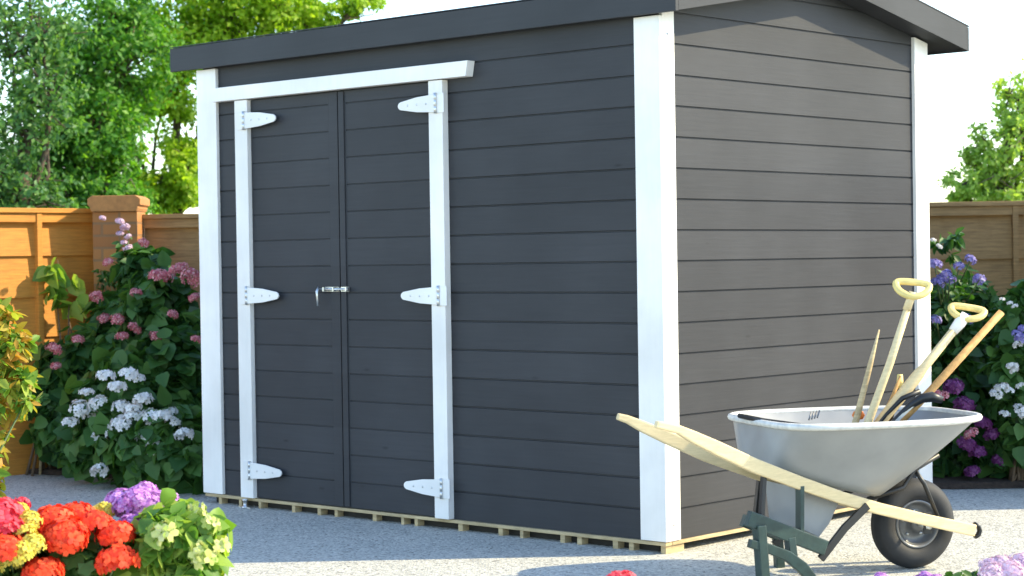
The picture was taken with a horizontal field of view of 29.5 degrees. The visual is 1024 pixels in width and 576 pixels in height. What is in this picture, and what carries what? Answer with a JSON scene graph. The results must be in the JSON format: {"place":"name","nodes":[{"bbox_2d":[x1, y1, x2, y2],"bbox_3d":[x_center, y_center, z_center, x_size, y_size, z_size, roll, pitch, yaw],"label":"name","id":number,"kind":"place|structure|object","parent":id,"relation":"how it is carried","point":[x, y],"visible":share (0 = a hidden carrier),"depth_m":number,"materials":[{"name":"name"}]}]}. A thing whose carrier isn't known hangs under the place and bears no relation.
{"place":"outdoors","nodes":[
{"label":"outdoors","id":0,"kind":"place"},
{"bbox_2d":[0,0,112,207],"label":"broadleaf tree","id":1,"kind":"object","parent":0,"point":[23,182],"visible":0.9,"depth_m":14.88,"materials":[{"name":"green plant"}]},
{"bbox_2d":[3,0,209,265],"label":"broadleaf tree","id":2,"kind":"object","parent":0,"point":[100,152],"visible":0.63,"depth_m":16.18,"materials":[{"name":"green plant"}]},
{"bbox_2d":[77,0,389,213],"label":"broadleaf tree","id":3,"kind":"object","parent":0,"point":[175,185],"visible":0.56,"depth_m":17.25,"materials":[{"name":"green plant"}]},
{"bbox_2d":[0,474,1023,575],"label":"patio","id":4,"kind":"structure","parent":0,"point":[274,542],"depth_m":8.33,"materials":[{"name":"grey concrete"}]},
{"bbox_2d":[0,496,30,575],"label":"rose geranium","id":5,"kind":"object","parent":4,"relation":"on","point":[10,522],"visible":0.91,"depth_m":6.30,"materials":[{"name":"pink plant"}]},
{"bbox_2d":[0,297,42,497],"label":"sunlit leafy plant","id":6,"kind":"object","parent":4,"relation":"on","point":[15,373],"visible":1,"depth_m":7.87,"materials":[{"name":"yellow plant"}]},
{"bbox_2d":[0,208,93,475],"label":"side fence","id":7,"kind":"object","parent":4,"relation":"on","point":[32,240],"visible":0.33,"depth_m":11.73,"materials":[{"name":"brown wood"}]},
{"bbox_2d":[0,501,114,572],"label":"yellow flowering plant","id":8,"kind":"object","parent":4,"relation":"on","point":[31,539],"visible":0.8,"depth_m":6.28,"materials":[{"name":"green plant"}]},
{"bbox_2d":[29,467,112,477],"bbox_3d":[-2.009,1.087,11.541,2.150,0.027,1.150,-1,1,0],"label":"flower bed","id":9,"kind":"object","parent":4,"relation":"on","point":[52,471],"visible":0.05,"depth_m":11.60,"materials":[{"name":"soil"}]},
{"bbox_2d":[16,337,64,475],"bbox_3d":[-2.742,0.703,11.615,0.403,0.831,0.326,-1,1,-35],"label":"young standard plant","id":10,"kind":"object","parent":9,"relation":"on","point":[42,464],"visible":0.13,"depth_m":11.60,"materials":[{"name":"green plant"}]},
{"bbox_2d":[32,257,89,339],"bbox_3d":[-2.707,0.462,11.717,0.297,1.302,0.244,-1,1,-34],"label":"climbing plant","id":11,"kind":"object","parent":9,"relation":"on","point":[52,274],"visible":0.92,"depth_m":11.71,"materials":[{"name":"green plant"}]},
{"bbox_2d":[19,238,201,477],"bbox_3d":[-2.082,0.445,11.439,1.704,1.481,1.004,0,1,34],"label":"pink flowering shrub","id":12,"kind":"object","parent":9,"relation":"on","point":[150,309],"visible":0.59,"depth_m":11.32,"materials":[{"name":"green plant"}]},
{"bbox_2d":[92,216,132,292],"bbox_3d":[-2.385,0.336,11.681,0.272,1.545,0.223,-1,1,0],"label":"tall flower spray","id":13,"kind":"object","parent":9,"relation":"on","point":[104,274],"visible":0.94,"depth_m":11.66,"materials":[{"name":"pink plant"}]},
{"bbox_2d":[16,501,140,575],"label":"red geranium","id":14,"kind":"object","parent":4,"relation":"on","point":[82,538],"visible":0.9,"depth_m":6.35,"materials":[{"name":"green plant"}]},
{"bbox_2d":[87,195,149,298],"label":"brick pier","id":15,"kind":"structure","parent":4,"relation":"on","point":[130,210],"depth_m":11.85,"materials":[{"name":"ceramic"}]},
{"bbox_2d":[52,347,204,494],"bbox_3d":[-2.045,0.756,10.910,1.251,0.855,0.758,0,1,37],"label":"white flowering shrub","id":16,"kind":"object","parent":4,"relation":"on","point":[120,428],"visible":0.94,"depth_m":10.68,"materials":[{"name":"green plant"}]},
{"bbox_2d":[104,481,178,522],"bbox_3d":[-1.302,0.931,6.714,0.333,0.519,0.355,0,1,31],"label":"purple flowering plant","id":17,"kind":"object","parent":4,"relation":"on","point":[129,504],"visible":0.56,"depth_m":6.59,"materials":[{"name":"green plant"}]},
{"bbox_2d":[103,488,236,575],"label":"lime leaved plant","id":18,"kind":"object","parent":4,"relation":"on","point":[183,537],"visible":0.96,"depth_m":6.39,"materials":[{"name":"green plant"}]},
{"bbox_2d":[170,0,969,553],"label":"garden shed","id":19,"kind":"structure","parent":4,"relation":"on","point":[494,268],"depth_m":8.91,"materials":[{"name":"grey wood"}]},
{"bbox_2d":[237,92,343,505],"bbox_3d":[-1.104,0.057,9.656,0.711,2.008,0.052,0,1,42],"label":"door","id":20,"kind":"structure","parent":19,"relation":"in","point":[295,139],"depth_m":9.64,"materials":[{"name":"grey wood"}]},
{"bbox_2d":[315,83,449,515],"bbox_3d":[-0.616,0.055,9.210,0.879,2.008,0.057,0,1,42],"label":"door","id":21,"kind":"structure","parent":19,"relation":"in","point":[388,296],"depth_m":9.20,"materials":[{"name":"grey wood"}]},
{"bbox_2d":[142,201,1023,320],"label":"back fence","id":22,"kind":"object","parent":4,"relation":"on","point":[993,236],"visible":0.16,"depth_m":11.95,"materials":[{"name":"brown wood"}]},
{"bbox_2d":[616,406,982,575],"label":"wheelbarrow","id":23,"kind":"object","parent":4,"relation":"on","point":[798,472],"visible":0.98,"depth_m":7.38,"materials":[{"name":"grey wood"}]},
{"bbox_2d":[737,413,811,423],"bbox_3d":[1.020,0.502,7.329,0.470,0.038,0.085,0,1,45],"label":"metal bar","id":24,"kind":"object","parent":23,"relation":"on","point":[746,417],"visible":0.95,"depth_m":7.42,"materials":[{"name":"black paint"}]},
{"bbox_2d":[808,410,819,419],"bbox_3d":[1.192,0.502,7.678,0.052,0.039,0.026,-1,1,0],"label":"hand rake","id":25,"kind":"object","parent":23,"relation":"hanging from","point":[813,415],"visible":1,"depth_m":7.67,"materials":[{"name":"metal"}]},
{"bbox_2d":[852,411,864,418],"bbox_3d":[1.368,0.502,7.688,0.052,0.036,0.052,-1,1,0],"label":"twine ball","id":26,"kind":"object","parent":23,"relation":"in","point":[862,415],"visible":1,"depth_m":7.67,"materials":[{"name":"orange"}]},
{"bbox_2d":[852,329,879,422],"bbox_3d":[1.383,0.386,7.666,0.138,0.444,0.029,-1,1,0],"label":"garden stake","id":27,"kind":"object","parent":23,"relation":"in","point":[859,405],"visible":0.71,"depth_m":7.66,"materials":[{"name":"beige wood"}]},
{"bbox_2d":[887,375,901,403],"bbox_3d":[1.486,0.460,7.707,0.119,0.226,0.016,-1,1,0],"label":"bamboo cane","id":28,"kind":"object","parent":23,"relation":"in","point":[896,386],"visible":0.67,"depth_m":7.70,"materials":[{"name":"brown wood"}]},
{"bbox_2d":[889,374,902,420],"bbox_3d":[1.526,0.444,7.747,0.066,0.199,0.026,-1,1,0],"label":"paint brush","id":29,"kind":"object","parent":23,"relation":"in","point":[899,386],"visible":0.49,"depth_m":7.74,"materials":[{"name":"beige wood"}]},
{"bbox_2d":[864,278,932,421],"bbox_3d":[1.439,0.371,7.626,0.429,0.816,0.091,-1,1,0],"label":"garden spade","id":30,"kind":"object","parent":23,"relation":"in","point":[910,296],"visible":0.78,"depth_m":7.61,"materials":[{"name":"brown wood"}]},
{"bbox_2d":[879,389,943,421],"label":"hedge shears","id":31,"kind":"object","parent":23,"relation":"in","point":[920,398],"visible":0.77,"depth_m":7.56,"materials":[{"name":"black paint"}]},
{"bbox_2d":[874,302,987,421],"bbox_3d":[1.582,0.368,7.686,0.605,0.616,0.101,-1,1,-4],"label":"garden fork","id":32,"kind":"object","parent":23,"relation":"in","point":[917,375],"visible":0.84,"depth_m":7.65,"materials":[{"name":"brown wood"}]},
{"bbox_2d":[900,310,1003,420],"bbox_3d":[1.713,0.340,7.715,0.499,0.501,0.032,-1,1,-7],"label":"broom handle","id":33,"kind":"object","parent":23,"relation":"in","point":[953,365],"visible":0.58,"depth_m":7.71,"materials":[{"name":"brown wood"}]},
{"bbox_2d":[874,552,1023,575],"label":"pale lilac plant","id":34,"kind":"object","parent":4,"relation":"on","point":[1000,565],"visible":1,"depth_m":6.51,"materials":[{"name":"purple plant"}]},
{"bbox_2d":[933,475,1023,488],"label":"flower bed","id":35,"kind":"object","parent":4,"relation":"on","point":[962,482],"visible":0.2,"depth_m":10.26,"materials":[{"name":"soil"}]},
{"bbox_2d":[930,227,998,397],"bbox_3d":[2.485,0.354,10.919,0.676,1.395,0.559,-1,1,-36],"label":"blue flowering plant","id":36,"kind":"object","parent":35,"relation":"on","point":[942,319],"visible":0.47,"depth_m":10.86,"materials":[{"name":"green plant"}]},
{"bbox_2d":[930,264,1004,360],"bbox_3d":[2.795,0.472,11.473,1.372,1.228,0.838,-1,1,-20],"label":"dark border shrub","id":37,"kind":"object","parent":35,"relation":"on","point":[989,341],"visible":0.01,"depth_m":11.55,"materials":[{"name":"green plant"}]},
{"bbox_2d":[931,347,1021,479],"bbox_3d":[2.536,0.731,10.575,0.865,0.811,0.811,-1,1,0],"label":"magenta flowering shrub","id":38,"kind":"object","parent":35,"relation":"on","point":[971,449],"visible":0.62,"depth_m":10.48,"materials":[{"name":"green plant"}]},
{"bbox_2d":[975,279,1023,480],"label":"white flowering border shrub","id":39,"kind":"object","parent":35,"relation":"on","point":[1004,368],"visible":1,"depth_m":10.32,"materials":[{"name":"green plant"}]},
{"bbox_2d":[0,0,1023,213],"label":"sky","id":40,"kind":"structure","parent":0,"point":[956,81],"materials":[{"name":"white"}]},
{"bbox_2d":[606,570,635,575],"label":"pink flower","id":41,"kind":"object","parent":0,"point":[622,573],"visible":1,"depth_m":6.60,"materials":[{"name":"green plant"}]},
{"bbox_2d":[935,58,1023,201],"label":"broadleaf tree","id":42,"kind":"object","parent":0,"point":[990,176],"visible":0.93,"depth_m":15.40,"materials":[{"name":"green plant"}]}
]}

